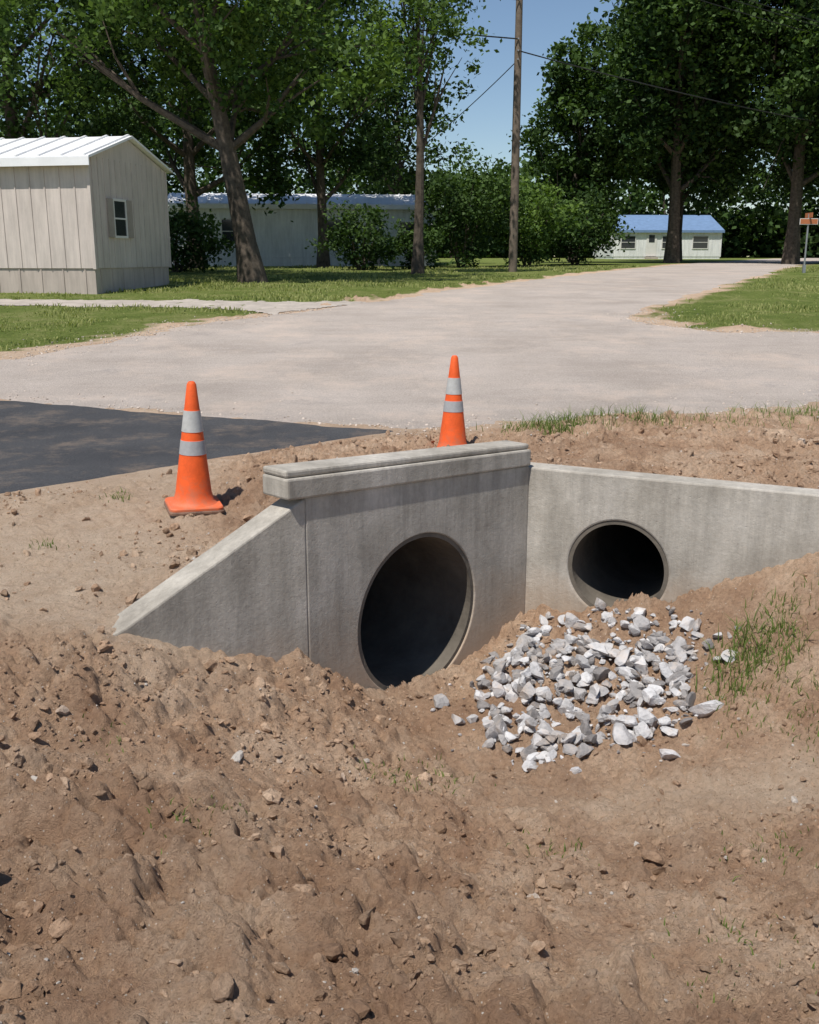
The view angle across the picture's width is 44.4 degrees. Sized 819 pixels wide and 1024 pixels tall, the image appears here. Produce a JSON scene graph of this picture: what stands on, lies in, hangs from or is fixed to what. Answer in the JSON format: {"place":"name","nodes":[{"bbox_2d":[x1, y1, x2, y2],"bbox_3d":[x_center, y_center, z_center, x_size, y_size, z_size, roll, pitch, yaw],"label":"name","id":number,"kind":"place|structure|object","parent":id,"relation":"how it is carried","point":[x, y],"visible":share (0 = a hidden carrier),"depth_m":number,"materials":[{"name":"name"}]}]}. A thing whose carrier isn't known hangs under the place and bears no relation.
{"place":"outdoors","nodes":[
{"label":"outdoors","id":0,"kind":"place"},
{"bbox_2d":[0,140,171,268],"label":"walls","id":1,"kind":"structure","parent":0,"point":[53,216],"depth_m":24.92,"materials":[{"name":"beige metal"}]},
{"bbox_2d":[0,267,168,293],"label":"skirting","id":2,"kind":"object","parent":1,"relation":"attached to","point":[69,280],"visible":0.62,"depth_m":25.27,"materials":[{"name":"beige metal"}]},
{"bbox_2d":[0,134,172,172],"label":"roof","id":3,"kind":"structure","parent":1,"relation":"on","point":[45,151],"depth_m":24.94,"materials":[{"name":"white metal"}]},
{"bbox_2d":[106,198,133,237],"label":"windows and doors","id":4,"kind":"structure","parent":1,"relation":"attached to","point":[120,217],"depth_m":25.79,"materials":[{"name":"paint"}]},
{"bbox_2d":[0,299,365,314],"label":"gravel driveway","id":5,"kind":"structure","parent":0,"point":[273,308],"depth_m":22.44,"materials":[{"name":"beige gravel"}]},
{"bbox_2d":[168,208,435,257],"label":"walls","id":6,"kind":"structure","parent":0,"point":[279,234],"depth_m":49.26,"materials":[{"name":"white metal"}]},
{"bbox_2d":[168,192,436,209],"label":"roof","id":7,"kind":"structure","parent":6,"relation":"on","point":[304,201],"depth_m":49.40,"materials":[{"name":"blue metal"}]},
{"bbox_2d":[220,215,413,265],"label":"windows and doors","id":8,"kind":"structure","parent":6,"relation":"attached to","point":[226,229],"depth_m":49.36,"materials":[{"name":"paint"}]},
{"bbox_2d":[0,256,818,1023],"bbox_3d":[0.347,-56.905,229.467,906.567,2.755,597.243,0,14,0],"label":"ground","id":9,"kind":"structure","parent":0,"point":[118,818],"depth_m":4.75,"materials":[{"name":"soil"}]},
{"bbox_2d":[0,0,221,143],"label":"oak tree","id":10,"kind":"object","parent":9,"relation":"on","point":[12,106],"visible":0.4,"depth_m":33.08,"materials":[{"name":"green plant"}]},
{"bbox_2d":[13,0,354,268],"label":"oak tree","id":11,"kind":"object","parent":9,"relation":"on","point":[189,151],"visible":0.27,"depth_m":43.09,"materials":[{"name":"green plant"}]},
{"bbox_2d":[164,381,224,515],"bbox_3d":[-1.534,-0.469,7.100,0.390,0.910,0.390,-3,16,-20],"label":"traffic cone","id":12,"kind":"object","parent":9,"relation":"on","point":[193,495],"visible":1,"depth_m":7.05,"materials":[{"name":"orange plastic"}]},
{"bbox_2d":[0,401,392,493],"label":"asphalt apron","id":13,"kind":"object","parent":9,"relation":"on","point":[42,445],"visible":0.93,"depth_m":9.97,"materials":[{"name":"grey asphalt"}]},
{"bbox_2d":[168,190,234,272],"bbox_3d":[-9.028,-10.656,38.543,4.508,3.311,4.344,8,16,29],"label":"bush","id":14,"kind":"object","parent":9,"relation":"on","point":[180,221],"visible":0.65,"depth_m":38.21,"materials":[{"name":"green plant"}]},
{"bbox_2d":[0,0,467,282],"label":"oak tree","id":15,"kind":"object","parent":9,"relation":"on","point":[207,40],"visible":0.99,"depth_m":28.93,"materials":[{"name":"green plant"}]},
{"bbox_2d":[172,258,433,265],"bbox_3d":[-5.416,-12.692,51.907,12.958,0.897,4.458,-2,14,-7],"label":"skirting","id":16,"kind":"object","parent":9,"relation":"on","point":[290,261],"visible":0.1,"depth_m":49.64,"materials":[{"name":"white"}]},
{"bbox_2d":[210,0,426,267],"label":"elm tree","id":17,"kind":"object","parent":9,"relation":"on","point":[318,161],"visible":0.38,"depth_m":44.97,"materials":[{"name":"green plant"}]},
{"bbox_2d":[305,196,405,269],"bbox_3d":[-2.020,-11.548,41.681,4.056,3.303,3.654,8,16,27],"label":"bush","id":18,"kind":"object","parent":9,"relation":"on","point":[365,249],"visible":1,"depth_m":41.09,"materials":[{"name":"green plant"}]},
{"bbox_2d":[0,414,818,1023],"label":"dirt clods","id":19,"kind":"object","parent":9,"relation":"on","point":[222,988],"visible":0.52,"depth_m":4.30,"materials":[{"name":"brown soil"}]},
{"bbox_2d":[0,65,818,257],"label":"distant trees","id":20,"kind":"object","parent":9,"relation":"on","point":[753,233],"visible":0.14,"depth_m":100.09,"materials":[{"name":"green plant"}]},
{"bbox_2d":[0,412,818,1023],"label":"pebbles","id":21,"kind":"object","parent":9,"relation":"on","point":[410,954],"visible":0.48,"depth_m":4.51,"materials":[{"name":"stone"}]},
{"bbox_2d":[331,29,488,210],"bbox_3d":[-0.389,-19.394,54.253,8.263,11.930,7.543,-4,15,-16],"label":"elm tree","id":22,"kind":"object","parent":9,"relation":"on","point":[406,120],"visible":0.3,"depth_m":52.77,"materials":[{"name":"green plant"}]},
{"bbox_2d":[385,218,448,269],"bbox_3d":[0.177,-11.225,42.502,3.030,2.439,2.538,0,14,0],"label":"bush","id":23,"kind":"object","parent":9,"relation":"on","point":[431,240],"visible":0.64,"depth_m":42.16,"materials":[{"name":"green plant"}]},
{"bbox_2d":[29,399,818,1007],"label":"weeds","id":24,"kind":"object","parent":9,"relation":"on","point":[737,631],"visible":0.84,"depth_m":6.31,"materials":[{"name":"green plant"}]},
{"bbox_2d":[360,0,501,273],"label":"elm tree","id":25,"kind":"object","parent":9,"relation":"on","point":[417,264],"visible":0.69,"depth_m":35.26,"materials":[{"name":"green plant"}]},
{"bbox_2d":[437,355,466,446],"bbox_3d":[0.406,-0.984,9.252,0.390,0.910,0.390,-6,15,-28],"label":"traffic cone","id":26,"kind":"object","parent":9,"relation":"on","point":[452,432],"visible":0.66,"depth_m":9.19,"materials":[{"name":"orange plastic"}]},
{"bbox_2d":[112,440,818,690],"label":"concrete culvert headwall","id":27,"kind":"object","parent":9,"relation":"on","point":[383,571],"visible":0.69,"depth_m":6.88,"materials":[{"name":"grey concrete"}]},
{"bbox_2d":[401,138,537,267],"bbox_3d":[2.712,-13.979,46.469,6.222,5.988,6.273,0,14,0],"label":"bush","id":28,"kind":"object","parent":9,"relation":"on","point":[480,213],"visible":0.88,"depth_m":45.27,"materials":[{"name":"green plant"}]},
{"bbox_2d":[202,0,818,271],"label":"utility pole","id":29,"kind":"object","parent":9,"relation":"on","point":[514,204],"visible":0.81,"depth_m":37.93,"materials":[{"name":"brown wood"}]},
{"bbox_2d":[480,167,599,265],"bbox_3d":[5.663,-14.272,49.050,6.125,5.008,5.655,12,19,40],"label":"bush","id":30,"kind":"object","parent":9,"relation":"on","point":[539,237],"visible":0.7,"depth_m":48.38,"materials":[{"name":"green plant"}]},
{"bbox_2d":[506,15,632,262],"bbox_3d":[9.579,-21.467,58.637,8.021,13.707,7.278,0,14,0],"label":"oak tree","id":31,"kind":"object","parent":9,"relation":"on","point":[570,90],"visible":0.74,"depth_m":57.42,"materials":[{"name":"green plant"}]},
{"bbox_2d":[524,178,634,264],"bbox_3d":[8.883,-14.987,52.727,6.061,4.803,6.277,14,20,43],"label":"bush","id":32,"kind":"object","parent":9,"relation":"on","point":[586,244],"visible":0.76,"depth_m":51.82,"materials":[{"name":"green plant"}]},
{"bbox_2d":[430,598,739,773],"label":"riprap rocks","id":33,"kind":"object","parent":9,"relation":"on","point":[676,674],"visible":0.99,"depth_m":6.58,"materials":[{"name":"stone"}]},
{"bbox_2d":[595,257,719,258],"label":"skirting","id":34,"kind":"object","parent":9,"relation":"on","point":[658,258],"visible":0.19,"depth_m":87.09,"materials":[{"name":"white"}]},
{"bbox_2d":[593,233,721,256],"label":"walls","id":35,"kind":"structure","parent":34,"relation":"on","point":[714,245],"depth_m":86.72,"materials":[{"name":"white"}]},
{"bbox_2d":[620,233,708,258],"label":"windows and doors","id":36,"kind":"structure","parent":35,"relation":"attached to","point":[700,242],"depth_m":86.53,"materials":[{"name":"paint"}]},
{"bbox_2d":[616,215,724,232],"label":"roof","id":37,"kind":"structure","parent":35,"relation":"on","point":[659,224],"depth_m":87.41,"materials":[{"name":"blue metal"}]},
{"bbox_2d":[566,0,781,262],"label":"oak tree","id":38,"kind":"object","parent":9,"relation":"on","point":[664,54],"visible":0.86,"depth_m":54.20,"materials":[{"name":"green plant"}]},
{"bbox_2d":[592,0,778,260],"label":"oak tree","id":39,"kind":"object","parent":9,"relation":"on","point":[681,193],"visible":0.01,"depth_m":66.60,"materials":[{"name":"green plant"}]},
{"bbox_2d":[682,0,818,264],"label":"oak tree","id":40,"kind":"object","parent":9,"relation":"on","point":[797,74],"visible":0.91,"depth_m":52.28,"materials":[{"name":"green plant"}]},
{"bbox_2d":[753,100,818,216],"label":"oak tree","id":41,"kind":"object","parent":9,"relation":"on","point":[778,177],"visible":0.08,"depth_m":61.32,"materials":[{"name":"green plant"}]},
{"bbox_2d":[799,212,817,272],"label":"street sign","id":42,"kind":"object","parent":9,"relation":"on","point":[808,219],"visible":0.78,"depth_m":37.46,"materials":[{"name":"metal"}]},
{"bbox_2d":[0,258,818,435],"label":"gravel road","id":43,"kind":"structure","parent":0,"point":[525,347],"depth_m":14.88,"materials":[{"name":"gravel"}]},
{"bbox_2d":[0,264,818,351],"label":"grass","id":44,"kind":"structure","parent":0,"point":[206,283],"depth_m":26.47,"materials":[{"name":"green plant"}]},
{"bbox_2d":[0,0,818,217],"label":"sky","id":45,"kind":"structure","parent":0,"point":[488,120],"materials":[{"name":"blue"}]}
]}

